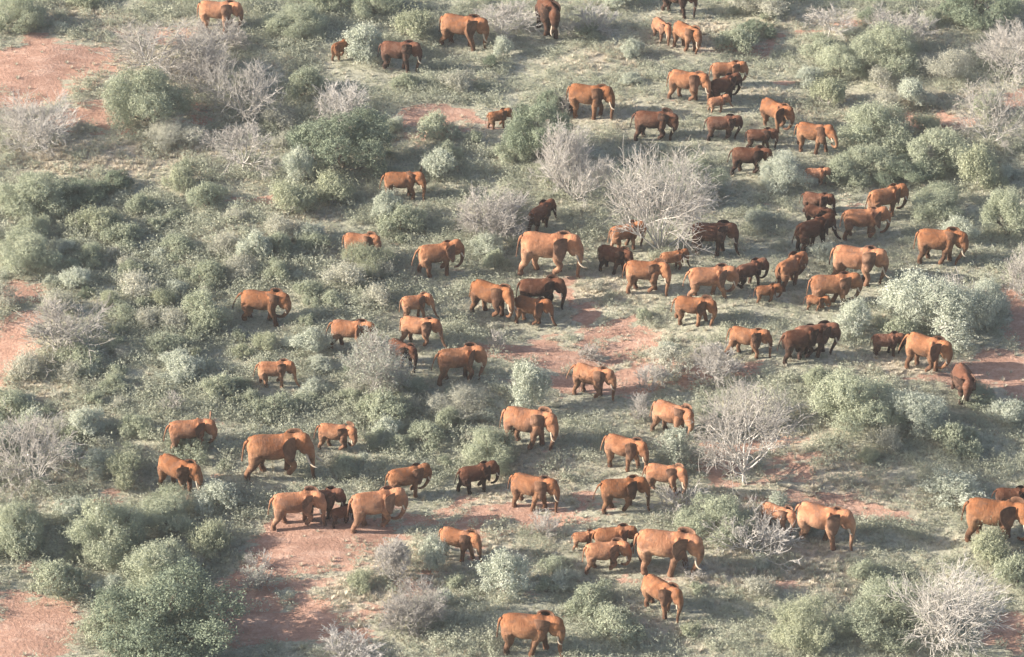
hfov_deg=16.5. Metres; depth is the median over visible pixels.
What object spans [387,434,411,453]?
green bush
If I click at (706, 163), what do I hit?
green bush
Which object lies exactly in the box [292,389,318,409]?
green bush
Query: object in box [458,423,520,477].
green bush
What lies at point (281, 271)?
green bush
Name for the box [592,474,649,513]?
elephant
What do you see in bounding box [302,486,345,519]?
elephant
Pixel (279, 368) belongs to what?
elephant
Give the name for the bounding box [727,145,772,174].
elephant
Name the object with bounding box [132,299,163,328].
half bare bush
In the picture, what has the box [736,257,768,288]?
elephant
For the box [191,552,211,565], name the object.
half bare bush
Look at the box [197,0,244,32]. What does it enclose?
elephant
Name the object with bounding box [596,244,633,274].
elephant
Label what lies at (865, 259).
elephant
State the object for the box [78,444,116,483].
silvery bush
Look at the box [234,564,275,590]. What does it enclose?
leafless tree
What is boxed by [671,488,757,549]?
green bush
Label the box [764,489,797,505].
silvery bush
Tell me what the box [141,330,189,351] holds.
green bush
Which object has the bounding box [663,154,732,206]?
green bush
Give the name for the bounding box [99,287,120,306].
feathery bush
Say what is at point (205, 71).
leafless tree
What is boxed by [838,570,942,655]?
green bush
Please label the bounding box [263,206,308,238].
half bare bush
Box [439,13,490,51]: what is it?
elephant
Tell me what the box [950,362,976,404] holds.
elephant
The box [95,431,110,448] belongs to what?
half bare bush
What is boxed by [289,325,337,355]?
silvery bush
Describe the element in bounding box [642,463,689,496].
elephant
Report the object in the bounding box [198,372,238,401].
green bush
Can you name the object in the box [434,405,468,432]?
green bush
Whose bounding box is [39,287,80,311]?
half bare bush
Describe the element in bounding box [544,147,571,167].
green bush
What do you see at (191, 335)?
green bush
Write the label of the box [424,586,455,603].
silvery bush
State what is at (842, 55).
green bush
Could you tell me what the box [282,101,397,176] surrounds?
leafy tree
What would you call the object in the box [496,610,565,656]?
elephant
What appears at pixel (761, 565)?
silvery bush
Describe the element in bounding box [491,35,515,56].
silvery bush
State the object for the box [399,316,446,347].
elephant
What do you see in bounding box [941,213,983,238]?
silvery bush
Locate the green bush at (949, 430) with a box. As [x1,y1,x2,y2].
[931,418,980,458]
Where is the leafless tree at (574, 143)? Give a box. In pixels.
[527,113,621,206]
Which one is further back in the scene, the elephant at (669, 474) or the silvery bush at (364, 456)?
the silvery bush at (364, 456)
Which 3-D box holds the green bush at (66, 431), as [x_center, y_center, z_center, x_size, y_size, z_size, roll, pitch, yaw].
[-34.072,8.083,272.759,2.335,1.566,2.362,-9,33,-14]
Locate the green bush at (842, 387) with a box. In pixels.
[803,362,912,440]
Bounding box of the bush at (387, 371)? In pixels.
[334,322,414,394]
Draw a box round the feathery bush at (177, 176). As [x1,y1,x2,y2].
[160,163,199,192]
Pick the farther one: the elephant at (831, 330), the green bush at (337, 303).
the green bush at (337, 303)
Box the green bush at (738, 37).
[712,23,759,53]
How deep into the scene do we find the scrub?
288.82 m
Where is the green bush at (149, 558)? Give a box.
[115,530,212,605]
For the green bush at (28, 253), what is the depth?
293.00 m
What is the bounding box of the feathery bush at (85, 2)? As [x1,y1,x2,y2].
[64,0,103,9]
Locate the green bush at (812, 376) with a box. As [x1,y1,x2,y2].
[800,363,834,390]
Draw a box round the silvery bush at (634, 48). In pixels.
[619,36,644,60]
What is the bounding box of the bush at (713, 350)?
[687,337,746,389]
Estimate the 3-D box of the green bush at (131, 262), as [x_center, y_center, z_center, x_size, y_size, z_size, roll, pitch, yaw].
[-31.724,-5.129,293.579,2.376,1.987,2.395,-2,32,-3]
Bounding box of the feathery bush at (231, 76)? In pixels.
[213,66,252,100]
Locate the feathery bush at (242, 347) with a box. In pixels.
[230,339,254,357]
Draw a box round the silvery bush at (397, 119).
[387,114,405,127]
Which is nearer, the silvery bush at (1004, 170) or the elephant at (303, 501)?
the elephant at (303, 501)
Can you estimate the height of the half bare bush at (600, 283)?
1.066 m
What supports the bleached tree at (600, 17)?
on the ground at (26, 626)
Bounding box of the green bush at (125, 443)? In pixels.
[120,438,140,453]
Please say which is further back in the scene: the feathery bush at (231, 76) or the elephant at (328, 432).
the feathery bush at (231, 76)
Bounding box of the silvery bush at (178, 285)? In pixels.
[165,278,189,301]
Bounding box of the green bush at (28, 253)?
[0,224,63,276]
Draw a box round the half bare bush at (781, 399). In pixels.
[754,382,800,428]
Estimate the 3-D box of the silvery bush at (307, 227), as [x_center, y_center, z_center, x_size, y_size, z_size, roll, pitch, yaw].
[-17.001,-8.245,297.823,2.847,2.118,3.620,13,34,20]
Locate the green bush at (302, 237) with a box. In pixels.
[291,228,320,252]
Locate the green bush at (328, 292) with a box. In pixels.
[320,288,345,304]
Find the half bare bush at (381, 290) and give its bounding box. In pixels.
[357,277,390,307]
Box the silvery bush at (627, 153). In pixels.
[618,144,639,159]
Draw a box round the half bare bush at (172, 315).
[157,302,197,331]
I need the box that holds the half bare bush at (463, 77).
[435,62,477,91]
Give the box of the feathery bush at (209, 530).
[182,511,234,559]
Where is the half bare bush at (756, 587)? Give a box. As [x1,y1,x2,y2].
[740,572,784,597]
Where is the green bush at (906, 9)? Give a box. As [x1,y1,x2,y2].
[902,6,915,14]
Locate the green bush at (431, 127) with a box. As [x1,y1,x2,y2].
[416,109,461,140]
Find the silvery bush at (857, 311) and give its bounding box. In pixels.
[832,293,874,339]
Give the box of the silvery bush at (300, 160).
[278,140,316,184]
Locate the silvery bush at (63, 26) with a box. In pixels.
[54,21,68,31]
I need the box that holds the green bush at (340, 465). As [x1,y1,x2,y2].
[329,454,360,479]
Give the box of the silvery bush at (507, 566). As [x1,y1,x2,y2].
[469,542,535,599]
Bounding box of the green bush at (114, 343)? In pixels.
[104,335,127,353]
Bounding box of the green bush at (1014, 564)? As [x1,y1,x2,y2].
[992,548,1023,588]
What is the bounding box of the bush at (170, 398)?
[158,390,186,410]
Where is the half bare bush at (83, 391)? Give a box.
[79,381,92,394]
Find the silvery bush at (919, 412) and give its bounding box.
[880,386,952,441]
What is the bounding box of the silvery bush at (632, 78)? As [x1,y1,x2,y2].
[618,71,641,85]
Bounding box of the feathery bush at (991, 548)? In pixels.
[969,520,1010,565]
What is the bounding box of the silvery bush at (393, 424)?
[371,411,406,445]
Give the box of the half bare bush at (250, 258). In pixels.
[234,248,258,272]
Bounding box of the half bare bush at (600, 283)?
[588,277,608,290]
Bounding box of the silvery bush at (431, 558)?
[417,529,451,572]
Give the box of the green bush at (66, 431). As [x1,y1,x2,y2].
[56,425,83,442]
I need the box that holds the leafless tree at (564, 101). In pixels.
[553,92,579,118]
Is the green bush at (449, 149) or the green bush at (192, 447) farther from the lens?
the green bush at (449, 149)
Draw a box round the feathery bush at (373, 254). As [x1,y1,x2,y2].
[337,240,398,277]
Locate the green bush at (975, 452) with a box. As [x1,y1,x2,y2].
[964,441,984,458]
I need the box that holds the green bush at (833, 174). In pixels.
[822,159,857,183]
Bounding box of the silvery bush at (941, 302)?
[871,260,989,351]
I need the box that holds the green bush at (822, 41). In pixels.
[795,31,837,57]
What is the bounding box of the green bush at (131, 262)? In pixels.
[117,254,143,275]
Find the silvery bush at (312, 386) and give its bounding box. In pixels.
[296,375,331,397]
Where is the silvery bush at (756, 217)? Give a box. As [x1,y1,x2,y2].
[742,207,772,230]
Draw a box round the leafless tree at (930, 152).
[920,143,949,172]
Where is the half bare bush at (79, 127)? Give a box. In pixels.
[73,119,91,133]
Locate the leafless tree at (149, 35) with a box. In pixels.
[98,17,233,83]
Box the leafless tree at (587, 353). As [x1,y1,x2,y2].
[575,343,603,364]
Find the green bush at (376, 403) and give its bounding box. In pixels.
[352,383,420,424]
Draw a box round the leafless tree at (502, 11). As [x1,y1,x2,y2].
[473,0,542,40]
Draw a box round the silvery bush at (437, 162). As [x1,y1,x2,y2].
[421,144,458,178]
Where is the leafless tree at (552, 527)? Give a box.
[528,506,559,539]
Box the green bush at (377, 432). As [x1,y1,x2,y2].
[363,424,393,451]
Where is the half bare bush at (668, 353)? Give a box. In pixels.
[647,336,694,385]
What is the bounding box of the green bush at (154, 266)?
[148,262,161,271]
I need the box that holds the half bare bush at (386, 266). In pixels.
[368,252,398,278]
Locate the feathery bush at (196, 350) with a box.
[189,346,200,357]
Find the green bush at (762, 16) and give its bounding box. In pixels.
[759,10,776,19]
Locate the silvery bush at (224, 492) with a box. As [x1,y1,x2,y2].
[186,476,243,516]
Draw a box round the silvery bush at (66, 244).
[46,238,76,252]
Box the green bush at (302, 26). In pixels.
[259,1,331,37]
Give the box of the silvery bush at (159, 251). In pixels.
[149,245,170,258]
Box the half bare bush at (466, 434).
[457,432,476,443]
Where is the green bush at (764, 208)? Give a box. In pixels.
[749,204,769,212]
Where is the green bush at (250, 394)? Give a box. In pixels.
[237,385,260,408]
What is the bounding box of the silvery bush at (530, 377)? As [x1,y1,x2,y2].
[505,357,554,408]
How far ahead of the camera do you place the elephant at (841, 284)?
288.13 m
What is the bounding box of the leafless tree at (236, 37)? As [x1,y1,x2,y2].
[184,16,251,57]
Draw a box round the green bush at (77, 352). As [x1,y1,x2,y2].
[52,333,105,379]
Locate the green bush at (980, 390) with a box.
[954,377,997,409]
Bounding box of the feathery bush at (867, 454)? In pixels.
[857,446,880,465]
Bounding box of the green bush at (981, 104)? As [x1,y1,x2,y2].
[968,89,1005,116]
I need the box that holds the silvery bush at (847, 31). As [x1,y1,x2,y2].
[840,26,855,34]
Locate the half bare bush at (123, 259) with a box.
[116,251,142,269]
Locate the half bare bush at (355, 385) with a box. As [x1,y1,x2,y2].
[338,378,362,398]
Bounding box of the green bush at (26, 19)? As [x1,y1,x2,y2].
[0,0,49,39]
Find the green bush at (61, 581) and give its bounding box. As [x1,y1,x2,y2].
[27,555,90,603]
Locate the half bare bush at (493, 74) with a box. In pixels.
[484,71,499,79]
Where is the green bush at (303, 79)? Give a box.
[283,63,328,101]
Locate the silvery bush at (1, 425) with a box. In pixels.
[0,419,20,457]
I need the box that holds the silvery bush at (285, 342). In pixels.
[281,333,296,348]
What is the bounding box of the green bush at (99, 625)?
[79,595,127,647]
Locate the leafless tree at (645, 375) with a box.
[632,362,668,396]
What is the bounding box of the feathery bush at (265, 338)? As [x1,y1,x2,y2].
[251,328,277,350]
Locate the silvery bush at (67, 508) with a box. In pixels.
[48,492,90,521]
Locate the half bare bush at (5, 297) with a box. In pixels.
[0,279,23,307]
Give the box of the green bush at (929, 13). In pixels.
[918,7,942,29]
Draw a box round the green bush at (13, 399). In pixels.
[0,387,40,420]
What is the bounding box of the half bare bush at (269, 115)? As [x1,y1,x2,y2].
[259,102,299,128]
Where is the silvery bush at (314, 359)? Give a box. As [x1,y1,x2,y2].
[306,353,334,372]
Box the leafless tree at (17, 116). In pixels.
[0,88,87,156]
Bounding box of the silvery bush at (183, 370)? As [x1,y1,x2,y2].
[166,350,209,385]
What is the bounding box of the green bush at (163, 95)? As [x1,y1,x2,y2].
[100,59,200,134]
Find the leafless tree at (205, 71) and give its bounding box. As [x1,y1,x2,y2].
[154,33,248,97]
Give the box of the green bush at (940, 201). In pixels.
[909,178,964,220]
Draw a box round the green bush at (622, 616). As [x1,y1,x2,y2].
[576,601,647,645]
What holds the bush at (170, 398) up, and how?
on the ground at (26, 626)
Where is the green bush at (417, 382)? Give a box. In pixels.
[394,374,429,401]
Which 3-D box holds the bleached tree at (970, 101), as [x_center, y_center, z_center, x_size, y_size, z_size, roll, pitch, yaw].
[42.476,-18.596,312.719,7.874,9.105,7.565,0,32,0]
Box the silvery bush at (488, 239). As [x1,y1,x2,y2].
[465,230,508,255]
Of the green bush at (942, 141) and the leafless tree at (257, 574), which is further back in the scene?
the green bush at (942, 141)
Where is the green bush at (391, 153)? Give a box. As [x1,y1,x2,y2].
[385,148,393,157]
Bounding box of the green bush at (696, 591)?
[689,581,708,594]
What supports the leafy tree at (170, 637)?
on the ground at (26, 626)
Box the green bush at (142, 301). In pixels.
[135,295,152,308]
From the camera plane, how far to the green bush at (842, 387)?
272.53 m
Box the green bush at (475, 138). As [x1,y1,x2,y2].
[461,128,483,141]
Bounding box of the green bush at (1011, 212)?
[975,184,1023,235]
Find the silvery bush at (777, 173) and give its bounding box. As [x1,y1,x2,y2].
[755,149,817,194]
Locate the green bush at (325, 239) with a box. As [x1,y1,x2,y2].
[300,232,331,249]
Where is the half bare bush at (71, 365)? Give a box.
[55,356,87,386]
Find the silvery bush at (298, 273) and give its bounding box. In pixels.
[287,269,304,279]
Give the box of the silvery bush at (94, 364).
[72,356,101,376]
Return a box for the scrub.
[0,0,1023,656]
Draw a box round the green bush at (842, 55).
[811,39,867,77]
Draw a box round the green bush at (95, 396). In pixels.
[84,389,103,404]
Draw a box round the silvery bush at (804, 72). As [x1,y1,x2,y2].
[794,64,824,89]
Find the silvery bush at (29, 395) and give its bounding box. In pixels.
[22,390,35,402]
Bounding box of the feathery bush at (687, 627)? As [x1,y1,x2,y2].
[679,618,701,636]
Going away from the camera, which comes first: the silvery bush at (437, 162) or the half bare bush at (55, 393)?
the half bare bush at (55, 393)
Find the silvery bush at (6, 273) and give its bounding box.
[0,264,11,279]
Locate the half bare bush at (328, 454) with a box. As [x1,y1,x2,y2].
[320,451,340,465]
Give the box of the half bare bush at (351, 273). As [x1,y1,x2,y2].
[317,253,367,287]
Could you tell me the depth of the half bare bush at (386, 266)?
292.58 m
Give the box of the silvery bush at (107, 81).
[103,71,119,85]
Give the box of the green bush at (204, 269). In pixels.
[188,257,229,291]
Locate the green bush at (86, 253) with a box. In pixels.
[71,241,102,263]
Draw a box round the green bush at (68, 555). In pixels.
[63,549,83,562]
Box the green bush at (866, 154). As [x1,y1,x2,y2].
[829,142,899,190]
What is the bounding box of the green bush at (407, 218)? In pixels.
[376,200,427,236]
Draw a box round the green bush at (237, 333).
[231,327,245,339]
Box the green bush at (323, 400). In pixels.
[312,395,330,406]
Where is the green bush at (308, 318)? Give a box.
[296,311,315,326]
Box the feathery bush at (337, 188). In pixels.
[312,164,362,204]
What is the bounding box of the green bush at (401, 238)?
[393,230,410,243]
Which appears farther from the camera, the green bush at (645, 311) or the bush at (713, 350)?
the green bush at (645, 311)
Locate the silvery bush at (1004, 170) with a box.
[995,162,1019,179]
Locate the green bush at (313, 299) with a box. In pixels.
[301,295,319,307]
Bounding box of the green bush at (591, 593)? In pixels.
[561,576,616,620]
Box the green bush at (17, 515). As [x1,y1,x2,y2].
[0,498,45,551]
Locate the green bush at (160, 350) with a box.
[151,345,166,356]
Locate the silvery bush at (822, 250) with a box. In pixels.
[806,240,836,268]
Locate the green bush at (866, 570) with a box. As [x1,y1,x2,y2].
[846,557,886,581]
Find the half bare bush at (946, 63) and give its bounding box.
[914,44,978,79]
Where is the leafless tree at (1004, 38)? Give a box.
[969,16,1023,89]
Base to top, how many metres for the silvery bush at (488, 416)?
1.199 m
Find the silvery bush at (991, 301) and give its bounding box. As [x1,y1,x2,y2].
[953,273,1012,331]
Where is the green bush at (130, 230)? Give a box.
[96,220,144,254]
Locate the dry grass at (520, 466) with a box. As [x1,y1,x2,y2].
[0,0,1023,656]
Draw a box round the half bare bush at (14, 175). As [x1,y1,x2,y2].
[6,173,23,182]
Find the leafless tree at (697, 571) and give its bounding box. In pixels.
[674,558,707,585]
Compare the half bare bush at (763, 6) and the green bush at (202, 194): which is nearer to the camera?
the green bush at (202, 194)
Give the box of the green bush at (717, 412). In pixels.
[697,403,731,435]
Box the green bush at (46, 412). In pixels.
[41,404,57,415]
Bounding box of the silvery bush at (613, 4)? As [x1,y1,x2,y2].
[602,0,630,7]
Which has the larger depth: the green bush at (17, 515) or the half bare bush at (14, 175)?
the half bare bush at (14, 175)
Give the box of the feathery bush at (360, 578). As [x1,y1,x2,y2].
[344,564,372,594]
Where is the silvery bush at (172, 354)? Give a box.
[154,347,196,369]
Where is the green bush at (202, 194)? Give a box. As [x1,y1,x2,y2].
[185,178,227,207]
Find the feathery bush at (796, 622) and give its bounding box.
[768,588,851,655]
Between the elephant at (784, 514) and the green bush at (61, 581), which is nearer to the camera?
the green bush at (61, 581)
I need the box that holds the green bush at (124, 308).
[104,299,138,326]
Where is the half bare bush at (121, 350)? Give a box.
[113,342,137,361]
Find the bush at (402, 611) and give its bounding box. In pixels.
[373,574,452,638]
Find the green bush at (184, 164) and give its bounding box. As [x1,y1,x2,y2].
[172,156,195,170]
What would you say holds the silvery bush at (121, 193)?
on the ground at (26, 626)
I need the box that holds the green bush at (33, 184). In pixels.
[0,168,79,221]
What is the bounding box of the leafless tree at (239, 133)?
[193,117,281,178]
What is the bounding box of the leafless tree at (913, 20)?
[858,2,939,46]
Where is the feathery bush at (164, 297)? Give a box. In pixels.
[147,285,177,307]
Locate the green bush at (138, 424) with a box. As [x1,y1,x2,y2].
[118,413,156,440]
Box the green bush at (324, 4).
[308,0,349,14]
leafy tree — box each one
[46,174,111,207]
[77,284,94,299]
[84,554,254,656]
[94,581,122,604]
[95,167,134,192]
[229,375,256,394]
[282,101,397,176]
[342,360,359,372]
[478,53,497,67]
[500,97,573,156]
[534,88,564,109]
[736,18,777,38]
[856,6,881,21]
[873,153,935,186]
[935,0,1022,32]
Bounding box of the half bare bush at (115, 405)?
[107,395,127,409]
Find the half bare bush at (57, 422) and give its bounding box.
[37,412,69,435]
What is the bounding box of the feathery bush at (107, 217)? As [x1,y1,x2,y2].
[62,198,126,233]
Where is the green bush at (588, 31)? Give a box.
[571,20,602,40]
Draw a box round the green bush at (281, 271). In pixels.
[262,256,291,283]
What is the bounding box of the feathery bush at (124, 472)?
[102,442,142,489]
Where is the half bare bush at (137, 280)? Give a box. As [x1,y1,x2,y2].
[116,264,160,297]
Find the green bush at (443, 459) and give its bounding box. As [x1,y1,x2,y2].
[436,453,454,465]
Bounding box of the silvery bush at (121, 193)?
[114,189,129,198]
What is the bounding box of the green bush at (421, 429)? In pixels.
[406,416,447,453]
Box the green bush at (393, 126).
[380,116,400,138]
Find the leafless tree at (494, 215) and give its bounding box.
[449,182,532,242]
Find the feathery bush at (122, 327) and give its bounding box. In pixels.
[107,322,128,335]
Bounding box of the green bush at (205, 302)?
[179,285,234,329]
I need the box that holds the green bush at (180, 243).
[155,231,197,263]
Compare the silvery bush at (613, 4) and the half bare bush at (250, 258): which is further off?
the silvery bush at (613, 4)
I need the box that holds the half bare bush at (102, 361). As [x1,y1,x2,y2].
[99,356,107,368]
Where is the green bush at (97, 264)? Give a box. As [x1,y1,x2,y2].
[83,255,101,269]
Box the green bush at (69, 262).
[58,254,82,269]
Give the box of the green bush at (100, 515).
[61,491,148,577]
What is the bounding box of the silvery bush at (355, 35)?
[336,19,383,64]
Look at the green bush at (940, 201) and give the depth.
301.44 m
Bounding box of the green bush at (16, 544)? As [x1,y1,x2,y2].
[0,525,39,562]
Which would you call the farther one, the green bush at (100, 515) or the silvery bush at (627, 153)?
the silvery bush at (627, 153)
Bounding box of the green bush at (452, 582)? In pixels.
[444,572,465,588]
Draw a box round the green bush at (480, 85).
[475,81,489,90]
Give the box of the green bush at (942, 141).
[903,123,971,179]
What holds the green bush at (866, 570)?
on the ground at (26, 626)
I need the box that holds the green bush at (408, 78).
[389,71,422,88]
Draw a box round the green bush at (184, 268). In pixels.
[172,264,190,276]
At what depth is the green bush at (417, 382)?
278.02 m
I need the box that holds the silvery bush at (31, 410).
[16,403,44,421]
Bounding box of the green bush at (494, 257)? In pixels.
[483,248,512,270]
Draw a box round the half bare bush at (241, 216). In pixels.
[221,206,249,220]
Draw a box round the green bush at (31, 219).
[10,212,52,240]
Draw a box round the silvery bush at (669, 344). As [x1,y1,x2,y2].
[657,340,680,352]
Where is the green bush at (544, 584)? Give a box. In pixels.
[534,576,560,592]
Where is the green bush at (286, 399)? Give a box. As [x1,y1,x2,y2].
[247,390,301,425]
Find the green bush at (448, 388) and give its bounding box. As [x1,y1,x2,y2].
[444,385,457,397]
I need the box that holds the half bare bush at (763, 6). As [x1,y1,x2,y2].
[726,0,792,16]
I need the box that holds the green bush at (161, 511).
[134,480,194,537]
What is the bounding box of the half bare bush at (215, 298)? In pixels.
[198,284,216,300]
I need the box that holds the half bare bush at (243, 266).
[223,249,257,280]
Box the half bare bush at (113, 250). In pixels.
[99,244,122,261]
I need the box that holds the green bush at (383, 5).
[349,0,409,17]
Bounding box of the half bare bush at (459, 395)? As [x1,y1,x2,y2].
[422,379,490,421]
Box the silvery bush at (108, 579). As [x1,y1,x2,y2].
[90,571,129,592]
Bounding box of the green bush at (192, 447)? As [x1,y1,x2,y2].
[163,431,212,464]
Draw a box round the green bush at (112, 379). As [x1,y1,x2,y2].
[97,371,128,394]
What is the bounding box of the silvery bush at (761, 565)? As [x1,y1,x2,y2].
[751,552,772,570]
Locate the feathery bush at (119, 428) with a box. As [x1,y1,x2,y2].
[114,417,138,434]
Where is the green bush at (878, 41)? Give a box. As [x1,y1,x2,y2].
[848,17,925,83]
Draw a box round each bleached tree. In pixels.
[0,403,85,501]
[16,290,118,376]
[186,57,295,131]
[244,550,274,568]
[310,74,371,124]
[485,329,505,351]
[560,0,622,39]
[595,135,728,266]
[636,475,712,527]
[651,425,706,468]
[684,375,816,494]
[702,495,804,578]
[802,3,857,39]
[872,551,1015,656]
[939,268,991,293]
[948,64,1023,154]
[1000,241,1023,299]
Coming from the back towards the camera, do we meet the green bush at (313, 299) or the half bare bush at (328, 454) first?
the green bush at (313, 299)
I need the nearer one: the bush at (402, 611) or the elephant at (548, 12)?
the bush at (402, 611)
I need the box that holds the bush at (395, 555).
[373,534,413,583]
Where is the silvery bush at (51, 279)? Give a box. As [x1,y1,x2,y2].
[42,272,59,284]
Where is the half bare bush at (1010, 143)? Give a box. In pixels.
[1000,140,1018,148]
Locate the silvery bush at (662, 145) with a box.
[652,138,667,154]
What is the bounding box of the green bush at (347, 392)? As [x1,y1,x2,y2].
[338,387,363,405]
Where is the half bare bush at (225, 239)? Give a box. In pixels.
[204,228,246,258]
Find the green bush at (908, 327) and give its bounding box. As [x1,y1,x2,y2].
[877,315,922,350]
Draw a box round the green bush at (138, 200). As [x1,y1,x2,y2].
[124,191,159,212]
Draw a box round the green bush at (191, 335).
[181,329,204,343]
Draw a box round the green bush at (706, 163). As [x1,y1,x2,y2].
[691,157,715,168]
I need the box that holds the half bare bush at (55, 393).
[50,391,69,400]
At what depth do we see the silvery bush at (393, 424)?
272.87 m
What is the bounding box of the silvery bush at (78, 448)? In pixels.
[46,440,83,461]
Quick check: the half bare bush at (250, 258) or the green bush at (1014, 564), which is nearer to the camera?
the green bush at (1014, 564)
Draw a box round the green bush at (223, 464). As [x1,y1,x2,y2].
[216,458,231,469]
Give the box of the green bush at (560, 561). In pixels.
[537,553,576,573]
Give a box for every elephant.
[157,453,204,497]
[163,411,217,453]
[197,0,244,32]
[232,288,291,326]
[241,428,323,480]
[254,358,299,387]
[268,486,326,530]
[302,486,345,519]
[314,421,357,449]
[326,318,375,350]
[329,503,353,527]
[331,38,350,61]
[342,231,380,257]
[347,485,407,533]
[378,40,424,72]
[379,166,425,199]
[385,463,431,497]
[388,338,417,372]
[399,292,438,317]
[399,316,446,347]
[411,239,464,277]
[431,342,486,385]
[438,526,483,562]
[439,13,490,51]
[454,460,499,494]
[469,279,516,317]
[485,108,512,129]
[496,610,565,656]
[499,406,559,450]
[507,472,561,512]
[515,295,556,325]
[516,230,590,278]
[516,274,566,309]
[527,198,557,231]
[535,0,560,38]
[566,83,618,119]
[566,363,616,400]
[570,529,594,551]
[582,537,631,574]
[591,523,637,554]
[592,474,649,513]
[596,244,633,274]
[600,433,649,474]
[607,220,646,249]
[622,258,670,296]
[630,107,678,140]
[632,526,707,576]
[641,574,683,622]
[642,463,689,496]
[649,400,694,436]
[651,17,671,45]
[660,0,698,18]
[660,248,690,269]
[666,69,711,101]
[671,294,717,326]
[672,20,702,53]
[682,263,741,298]
[687,219,739,255]
[703,113,742,140]
[707,94,732,113]
[709,60,748,80]
[710,72,742,101]
[724,326,772,358]
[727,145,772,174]
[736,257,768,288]
[744,127,778,148]
[753,283,782,303]
[759,502,795,535]
[760,97,794,132]
[774,251,807,291]
[777,323,824,364]
[792,213,840,251]
[794,122,838,154]
[794,501,855,550]
[795,320,840,359]
[799,191,836,215]
[803,295,830,311]
[804,203,834,230]
[805,166,830,186]
[806,271,862,308]
[829,245,893,286]
[840,206,890,240]
[865,183,908,216]
[870,331,905,356]
[899,332,952,371]
[913,226,968,264]
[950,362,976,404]
[961,496,1023,541]
[991,485,1023,500]
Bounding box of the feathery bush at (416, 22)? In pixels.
[390,2,439,38]
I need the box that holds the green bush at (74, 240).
[68,236,79,250]
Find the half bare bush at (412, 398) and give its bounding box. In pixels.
[397,389,424,408]
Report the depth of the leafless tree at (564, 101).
316.79 m
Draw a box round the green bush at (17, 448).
[0,430,22,454]
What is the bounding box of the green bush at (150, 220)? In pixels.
[146,215,165,229]
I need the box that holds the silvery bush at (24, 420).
[17,414,32,428]
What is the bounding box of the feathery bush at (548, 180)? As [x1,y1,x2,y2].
[540,175,556,185]
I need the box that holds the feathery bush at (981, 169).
[955,127,1000,190]
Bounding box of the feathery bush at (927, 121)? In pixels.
[910,110,942,132]
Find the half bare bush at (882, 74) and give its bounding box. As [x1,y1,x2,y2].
[868,62,901,89]
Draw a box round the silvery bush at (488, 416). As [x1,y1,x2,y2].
[473,405,499,421]
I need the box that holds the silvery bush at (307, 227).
[292,221,328,241]
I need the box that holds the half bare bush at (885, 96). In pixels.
[864,83,900,108]
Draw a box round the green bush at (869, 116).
[834,98,915,157]
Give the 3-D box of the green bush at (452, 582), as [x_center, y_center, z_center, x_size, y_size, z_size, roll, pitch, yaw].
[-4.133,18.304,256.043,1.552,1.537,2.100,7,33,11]
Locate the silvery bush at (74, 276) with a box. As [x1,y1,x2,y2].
[56,264,94,288]
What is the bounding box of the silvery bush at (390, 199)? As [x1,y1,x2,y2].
[369,187,403,219]
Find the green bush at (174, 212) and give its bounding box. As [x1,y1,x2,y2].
[163,206,184,222]
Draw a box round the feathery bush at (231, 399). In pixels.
[226,396,240,407]
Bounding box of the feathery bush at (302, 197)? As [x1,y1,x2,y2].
[265,171,325,216]
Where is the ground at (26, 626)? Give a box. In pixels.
[0,0,1023,656]
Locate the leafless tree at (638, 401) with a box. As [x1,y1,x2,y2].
[628,391,651,422]
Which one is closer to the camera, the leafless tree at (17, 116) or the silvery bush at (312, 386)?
the silvery bush at (312, 386)
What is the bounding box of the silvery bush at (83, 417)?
[65,403,106,436]
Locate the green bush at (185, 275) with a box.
[173,270,193,281]
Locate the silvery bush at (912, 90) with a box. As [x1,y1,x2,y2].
[896,73,937,107]
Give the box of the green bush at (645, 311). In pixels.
[635,305,654,321]
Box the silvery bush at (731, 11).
[725,4,739,14]
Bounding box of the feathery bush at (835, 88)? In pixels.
[807,70,850,106]
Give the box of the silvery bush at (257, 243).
[233,228,275,259]
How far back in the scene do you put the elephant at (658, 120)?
312.32 m
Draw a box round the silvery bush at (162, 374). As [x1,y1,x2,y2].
[152,371,169,379]
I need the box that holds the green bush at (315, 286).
[292,279,326,300]
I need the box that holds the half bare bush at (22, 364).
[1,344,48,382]
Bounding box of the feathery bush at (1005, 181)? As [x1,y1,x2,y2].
[998,173,1011,189]
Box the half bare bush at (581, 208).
[573,200,590,212]
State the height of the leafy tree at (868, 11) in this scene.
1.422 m
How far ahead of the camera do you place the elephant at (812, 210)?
299.71 m
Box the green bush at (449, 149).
[435,138,463,159]
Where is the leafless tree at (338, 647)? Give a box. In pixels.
[314,619,391,656]
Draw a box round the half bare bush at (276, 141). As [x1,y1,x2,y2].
[269,129,292,147]
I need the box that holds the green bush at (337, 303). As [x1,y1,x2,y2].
[328,297,344,308]
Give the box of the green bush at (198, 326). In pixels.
[185,318,220,337]
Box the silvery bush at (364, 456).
[356,451,370,464]
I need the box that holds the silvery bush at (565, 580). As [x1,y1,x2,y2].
[551,565,582,590]
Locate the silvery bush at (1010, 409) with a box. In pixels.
[985,395,1023,424]
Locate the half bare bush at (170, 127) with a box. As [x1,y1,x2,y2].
[138,106,205,151]
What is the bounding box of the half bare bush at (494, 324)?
[487,320,502,331]
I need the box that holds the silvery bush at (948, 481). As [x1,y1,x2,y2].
[917,462,991,511]
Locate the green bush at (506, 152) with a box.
[490,141,532,165]
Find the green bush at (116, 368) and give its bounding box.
[107,360,131,373]
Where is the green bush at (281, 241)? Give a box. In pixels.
[266,229,293,257]
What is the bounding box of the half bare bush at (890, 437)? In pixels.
[864,416,903,452]

